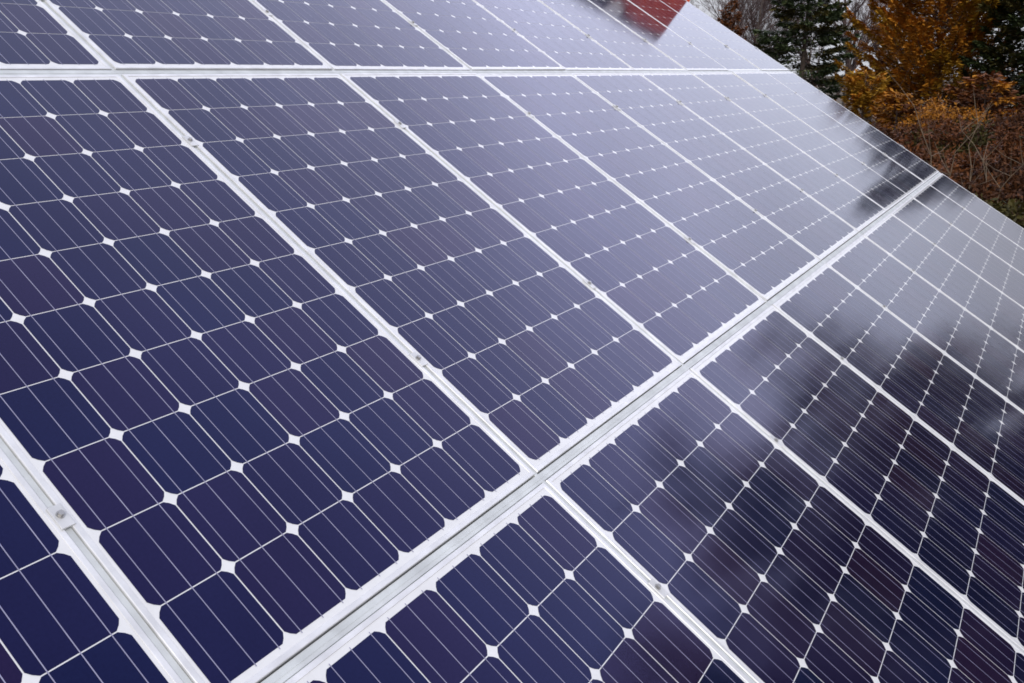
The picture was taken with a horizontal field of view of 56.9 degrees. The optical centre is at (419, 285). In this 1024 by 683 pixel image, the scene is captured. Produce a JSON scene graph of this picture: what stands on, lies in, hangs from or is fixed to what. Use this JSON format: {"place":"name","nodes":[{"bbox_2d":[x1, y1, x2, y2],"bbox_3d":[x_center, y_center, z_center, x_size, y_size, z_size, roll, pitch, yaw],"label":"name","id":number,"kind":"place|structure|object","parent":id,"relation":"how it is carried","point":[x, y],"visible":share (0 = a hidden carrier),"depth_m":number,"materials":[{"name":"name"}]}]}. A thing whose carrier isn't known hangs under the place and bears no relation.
{"place":"outdoors","nodes":[
{"label":"outdoors","id":0,"kind":"place"},
{"bbox_2d":[689,0,1023,75],"label":"sky","id":1,"kind":"structure","parent":0,"point":[696,3],"materials":[{"name":"white"}]},
{"bbox_2d":[873,42,901,90],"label":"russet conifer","id":2,"kind":"object","parent":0,"point":[881,61],"visible":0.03,"depth_m":42.06,"materials":[{"name":"brown plant"}]},
{"bbox_2d":[806,76,1018,126],"bbox_3d":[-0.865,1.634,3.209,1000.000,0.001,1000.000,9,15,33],"label":"ground","id":3,"kind":"structure","parent":0,"point":[839,101],"depth_m":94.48,"materials":[{"name":"brown soil"}]},
{"bbox_2d":[0,0,1023,682],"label":"mounting rack","id":4,"kind":"object","parent":3,"relation":"on","point":[282,674],"visible":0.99,"depth_m":2.24,"materials":[{"name":"metal"}]},
{"bbox_2d":[0,0,111,69],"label":"solar panel","id":5,"kind":"object","parent":4,"relation":"attached to","point":[37,35],"visible":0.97,"depth_m":2.65,"materials":[{"name":"blue glass"}]},
{"bbox_2d":[0,448,182,682],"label":"solar panel","id":6,"kind":"object","parent":4,"relation":"attached to","point":[66,616],"visible":1,"depth_m":1.36,"materials":[{"name":"blue glass"}]},
{"bbox_2d":[44,0,331,69],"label":"solar panel","id":7,"kind":"object","parent":4,"relation":"attached to","point":[183,35],"visible":0.97,"depth_m":3.12,"materials":[{"name":"blue glass"}]},
{"bbox_2d":[0,75,534,682],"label":"solar panel","id":8,"kind":"object","parent":4,"relation":"attached to","point":[242,437],"visible":0.99,"depth_m":1.88,"materials":[{"name":"blue glass"}]},
{"bbox_2d":[252,0,469,70],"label":"solar panel","id":9,"kind":"object","parent":4,"relation":"attached to","point":[358,34],"visible":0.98,"depth_m":3.96,"materials":[{"name":"blue glass"}]},
{"bbox_2d":[122,74,681,473],"bbox_3d":[-0.026,-0.165,2.831,1.626,0.042,0.982,43,31,20],"label":"solar panel","id":10,"kind":"object","parent":4,"relation":"attached to","point":[537,357],"visible":0.99,"depth_m":2.72,"materials":[{"name":"blue glass"}]},
{"bbox_2d":[383,0,565,70],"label":"solar panel","id":11,"kind":"object","parent":4,"relation":"attached to","point":[472,35],"visible":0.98,"depth_m":4.78,"materials":[{"name":"blue glass"}]},
{"bbox_2d":[285,483,751,682],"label":"solar panel","id":12,"kind":"object","parent":4,"relation":"attached to","point":[542,583],"visible":1,"depth_m":1.80,"materials":[{"name":"blue glass"}]},
{"bbox_2d":[340,73,765,363],"bbox_3d":[0.535,-0.348,3.634,1.626,0.043,0.982,43,31,20],"label":"solar panel","id":13,"kind":"object","parent":4,"relation":"attached to","point":[673,292],"visible":1,"depth_m":3.55,"materials":[{"name":"blue glass"}]},
{"bbox_2d":[474,0,633,70],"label":"solar panel","id":14,"kind":"object","parent":4,"relation":"attached to","point":[556,37],"visible":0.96,"depth_m":5.62,"materials":[{"name":"glass"}]},
{"bbox_2d":[539,0,686,70],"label":"solar panel","id":15,"kind":"object","parent":4,"relation":"attached to","point":[619,40],"visible":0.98,"depth_m":6.44,"materials":[{"name":"blue glass"}]},
{"bbox_2d":[478,73,820,300],"bbox_3d":[1.095,-0.532,4.438,1.626,0.044,0.982,42,31,20],"label":"solar panel","id":16,"kind":"object","parent":4,"relation":"attached to","point":[754,251],"visible":1,"depth_m":4.36,"materials":[{"name":"blue glass"}]},
{"bbox_2d":[589,0,727,70],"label":"solar panel","id":17,"kind":"object","parent":4,"relation":"attached to","point":[671,44],"visible":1,"depth_m":7.26,"materials":[{"name":"glass"}]},
{"bbox_2d":[628,0,761,70],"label":"solar panel","id":18,"kind":"object","parent":4,"relation":"attached to","point":[700,39],"visible":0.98,"depth_m":8.09,"materials":[{"name":"glass"}]},
{"bbox_2d":[571,73,858,260],"bbox_3d":[1.655,-0.716,5.241,1.626,0.042,0.982,42,31,20],"label":"solar panel","id":19,"kind":"object","parent":4,"relation":"attached to","point":[799,216],"visible":0.98,"depth_m":5.18,"materials":[{"name":"blue glass"}]},
{"bbox_2d":[660,0,788,70],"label":"solar panel","id":20,"kind":"object","parent":4,"relation":"attached to","point":[739,45],"visible":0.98,"depth_m":8.91,"materials":[{"name":"glass"}]},
{"bbox_2d":[639,73,886,231],"bbox_3d":[2.216,-0.899,6.045,1.626,0.042,0.982,42,31,20],"label":"solar panel","id":21,"kind":"object","parent":4,"relation":"attached to","point":[846,202],"visible":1,"depth_m":5.99,"materials":[{"name":"blue glass"}]},
{"bbox_2d":[545,369,1023,682],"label":"solar panel","id":22,"kind":"object","parent":4,"relation":"attached to","point":[756,553],"visible":0.99,"depth_m":2.35,"materials":[{"name":"blue glass"}]},
{"bbox_2d":[692,72,907,210],"bbox_3d":[2.776,-1.083,6.848,1.626,0.042,0.982,42,31,20],"label":"solar panel","id":23,"kind":"object","parent":4,"relation":"attached to","point":[862,178],"visible":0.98,"depth_m":6.80,"materials":[{"name":"blue glass"}]},
{"bbox_2d":[732,72,924,194],"bbox_3d":[3.336,-1.266,7.651,1.626,0.042,0.982,43,31,20],"label":"solar panel","id":24,"kind":"object","parent":4,"relation":"attached to","point":[837,134],"visible":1,"depth_m":7.61,"materials":[{"name":"glass"}]},
{"bbox_2d":[766,72,938,181],"bbox_3d":[3.897,-1.450,8.455,1.626,0.042,0.982,43,31,20],"label":"solar panel","id":25,"kind":"object","parent":4,"relation":"attached to","point":[915,165],"visible":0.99,"depth_m":8.42,"materials":[{"name":"blue glass"}]},
{"bbox_2d":[689,305,1023,650],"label":"solar panel","id":26,"kind":"object","parent":4,"relation":"attached to","point":[940,509],"visible":1,"depth_m":3.06,"materials":[{"name":"blue glass"}]},
{"bbox_2d":[772,263,1023,502],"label":"solar panel","id":27,"kind":"object","parent":4,"relation":"attached to","point":[969,416],"visible":0.99,"depth_m":3.89,"materials":[{"name":"glass"}]},
{"bbox_2d":[826,235,1023,412],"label":"solar panel","id":28,"kind":"object","parent":4,"relation":"attached to","point":[991,358],"visible":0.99,"depth_m":4.71,"materials":[{"name":"blue glass"}]},
{"bbox_2d":[863,213,1023,351],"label":"solar panel","id":29,"kind":"object","parent":4,"relation":"attached to","point":[974,294],"visible":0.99,"depth_m":5.53,"materials":[{"name":"glass"}]},
{"bbox_2d":[891,197,1023,307],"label":"solar panel","id":30,"kind":"object","parent":4,"relation":"attached to","point":[988,266],"visible":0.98,"depth_m":6.35,"materials":[{"name":"blue glass"}]},
{"bbox_2d":[912,184,1023,274],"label":"solar panel","id":31,"kind":"object","parent":4,"relation":"attached to","point":[976,229],"visible":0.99,"depth_m":7.17,"materials":[{"name":"glass"}]},
{"bbox_2d":[929,174,1023,248],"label":"solar panel","id":32,"kind":"object","parent":4,"relation":"attached to","point":[995,219],"visible":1,"depth_m":7.99,"materials":[{"name":"glass"}]},
{"bbox_2d":[691,0,771,42],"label":"bare tree","id":33,"kind":"object","parent":3,"relation":"on","point":[746,15],"visible":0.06,"depth_m":45.51,"materials":[{"name":"grey plant"}]},
{"bbox_2d":[690,0,773,44],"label":"bare tree","id":34,"kind":"object","parent":3,"relation":"on","point":[723,1],"visible":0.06,"depth_m":46.79,"materials":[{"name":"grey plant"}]},
{"bbox_2d":[717,0,747,39],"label":"russet conifer","id":35,"kind":"object","parent":3,"relation":"on","point":[729,16],"visible":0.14,"depth_m":40.22,"materials":[{"name":"brown plant"}]},
{"bbox_2d":[703,0,804,45],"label":"bare tree","id":36,"kind":"object","parent":3,"relation":"on","point":[752,16],"visible":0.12,"depth_m":46.21,"materials":[{"name":"grey plant"}]},
{"bbox_2d":[691,0,836,57],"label":"bare tree","id":37,"kind":"object","parent":3,"relation":"on","point":[770,25],"visible":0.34,"depth_m":43.05,"materials":[{"name":"grey plant"}]},
{"bbox_2d":[777,1,821,86],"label":"bare tree","id":38,"kind":"object","parent":3,"relation":"on","point":[807,61],"visible":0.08,"depth_m":44.09,"materials":[{"name":"grey plant"}]},
{"bbox_2d":[749,0,867,117],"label":"spruce tree","id":39,"kind":"object","parent":3,"relation":"on","point":[825,32],"visible":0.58,"depth_m":37.25,"materials":[{"name":"green plant"}]},
{"bbox_2d":[780,0,885,99],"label":"bare tree","id":40,"kind":"object","parent":3,"relation":"on","point":[851,59],"visible":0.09,"depth_m":45.80,"materials":[{"name":"grey plant"}]},
{"bbox_2d":[828,0,878,107],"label":"bare tree","id":41,"kind":"object","parent":3,"relation":"on","point":[853,66],"visible":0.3,"depth_m":41.35,"materials":[{"name":"grey plant"}]},
{"bbox_2d":[833,68,900,128],"bbox_3d":[13.731,-5.579,29.291,3.397,2.447,3.467,-6,14,-24],"label":"shrub","id":42,"kind":"object","parent":3,"relation":"on","point":[862,98],"visible":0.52,"depth_m":29.05,"materials":[{"name":"orange plant"}]},
{"bbox_2d":[852,3,914,119],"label":"bare tree","id":43,"kind":"object","parent":3,"relation":"on","point":[875,45],"visible":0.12,"depth_m":43.67,"materials":[{"name":"grey plant"}]},
{"bbox_2d":[859,115,925,141],"bbox_3d":[9.087,-2.664,18.883,2.073,1.512,2.239,9,15,33],"label":"brown shrub","id":44,"kind":"object","parent":3,"relation":"on","point":[877,126],"depth_m":18.75,"materials":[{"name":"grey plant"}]},
{"bbox_2d":[869,88,937,132],"bbox_3d":[13.016,-4.329,25.733,2.881,2.146,2.932,-3,13,-13],"label":"shrub","id":45,"kind":"object","parent":3,"relation":"on","point":[897,106],"visible":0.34,"depth_m":25.45,"materials":[{"name":"orange plant"}]},
{"bbox_2d":[873,114,974,146],"bbox_3d":[10.310,-2.741,19.164,2.502,1.539,2.199,9,15,33],"label":"brown shrub","id":46,"kind":"object","parent":3,"relation":"on","point":[909,128],"visible":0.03,"depth_m":19.02,"materials":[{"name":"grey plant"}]},
{"bbox_2d":[895,136,955,169],"bbox_3d":[7.952,-1.724,15.069,2.352,1.378,1.600,0,13,1],"label":"russet shrub","id":47,"kind":"object","parent":3,"relation":"on","point":[924,156],"visible":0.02,"depth_m":14.72,"materials":[{"name":"brown plant"}]},
{"bbox_2d":[833,0,1023,120],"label":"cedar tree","id":48,"kind":"object","parent":3,"relation":"on","point":[914,45],"visible":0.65,"depth_m":29.89,"materials":[{"name":"orange plant"}]},
{"bbox_2d":[884,68,991,177],"bbox_3d":[6.444,-1.546,11.845,1.103,2.356,0.677,-1,13,-2],"label":"bare sapling","id":49,"kind":"object","parent":3,"relation":"on","point":[949,174],"visible":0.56,"depth_m":11.88,"materials":[{"name":"brown plant"}]},
{"bbox_2d":[890,113,989,158],"bbox_3d":[9.010,-2.129,16.177,2.449,1.677,1.827,-1,13,-4],"label":"russet shrub","id":50,"kind":"object","parent":3,"relation":"on","point":[956,129],"visible":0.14,"depth_m":15.65,"materials":[{"name":"brown plant"}]},
{"bbox_2d":[896,92,996,130],"bbox_3d":[11.756,-3.278,20.634,2.519,1.928,2.465,9,15,33],"label":"ochre shrub","id":51,"kind":"object","parent":3,"relation":"on","point":[932,114],"visible":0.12,"depth_m":20.45,"materials":[{"name":"orange plant"}]},
{"bbox_2d":[929,148,997,183],"bbox_3d":[7.443,-1.333,13.566,2.002,1.313,1.898,9,15,33],"label":"russet shrub","id":52,"kind":"object","parent":3,"relation":"on","point":[959,169],"visible":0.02,"depth_m":13.32,"materials":[{"name":"brown plant"}]},
{"bbox_2d":[904,115,1023,160],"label":"olive shrub","id":53,"kind":"object","parent":3,"relation":"on","point":[976,140],"visible":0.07,"depth_m":15.43,"materials":[{"name":"brown plant"}]},
{"bbox_2d":[922,70,1023,120],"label":"shrub","id":54,"kind":"object","parent":3,"relation":"on","point":[983,98],"visible":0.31,"depth_m":23.39,"materials":[{"name":"orange plant"}]},
{"bbox_2d":[933,119,1023,174],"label":"russet shrub","id":55,"kind":"object","parent":3,"relation":"on","point":[1007,143],"visible":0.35,"depth_m":14.16,"materials":[{"name":"brown plant"}]},
{"bbox_2d":[948,0,1023,115],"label":"conifer tree","id":56,"kind":"object","parent":3,"relation":"on","point":[999,54],"visible":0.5,"depth_m":27.88,"materials":[{"name":"green plant"}]},
{"bbox_2d":[954,160,1023,205],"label":"brown shrub","id":57,"kind":"object","parent":3,"relation":"on","point":[1013,188],"visible":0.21,"depth_m":12.29,"materials":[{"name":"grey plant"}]},
{"bbox_2d":[959,87,1023,202],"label":"bare sapling","id":58,"kind":"object","parent":3,"relation":"on","point":[983,159],"visible":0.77,"depth_m":12.21,"materials":[{"name":"brown plant"}]},
{"bbox_2d":[960,110,1023,143],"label":"brown shrub","id":59,"kind":"object","parent":3,"relation":"on","point":[1015,121],"visible":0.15,"depth_m":18.16,"materials":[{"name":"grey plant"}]},
{"bbox_2d":[976,193,1023,227],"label":"olive shrub","id":60,"kind":"object","parent":3,"relation":"on","point":[1014,212],"visible":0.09,"depth_m":10.95,"materials":[{"name":"green plant"}]},
{"bbox_2d":[981,149,1023,199],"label":"brown shrub","id":61,"kind":"object","parent":3,"relation":"on","point":[995,165],"visible":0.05,"depth_m":12.83,"materials":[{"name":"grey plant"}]}
]}

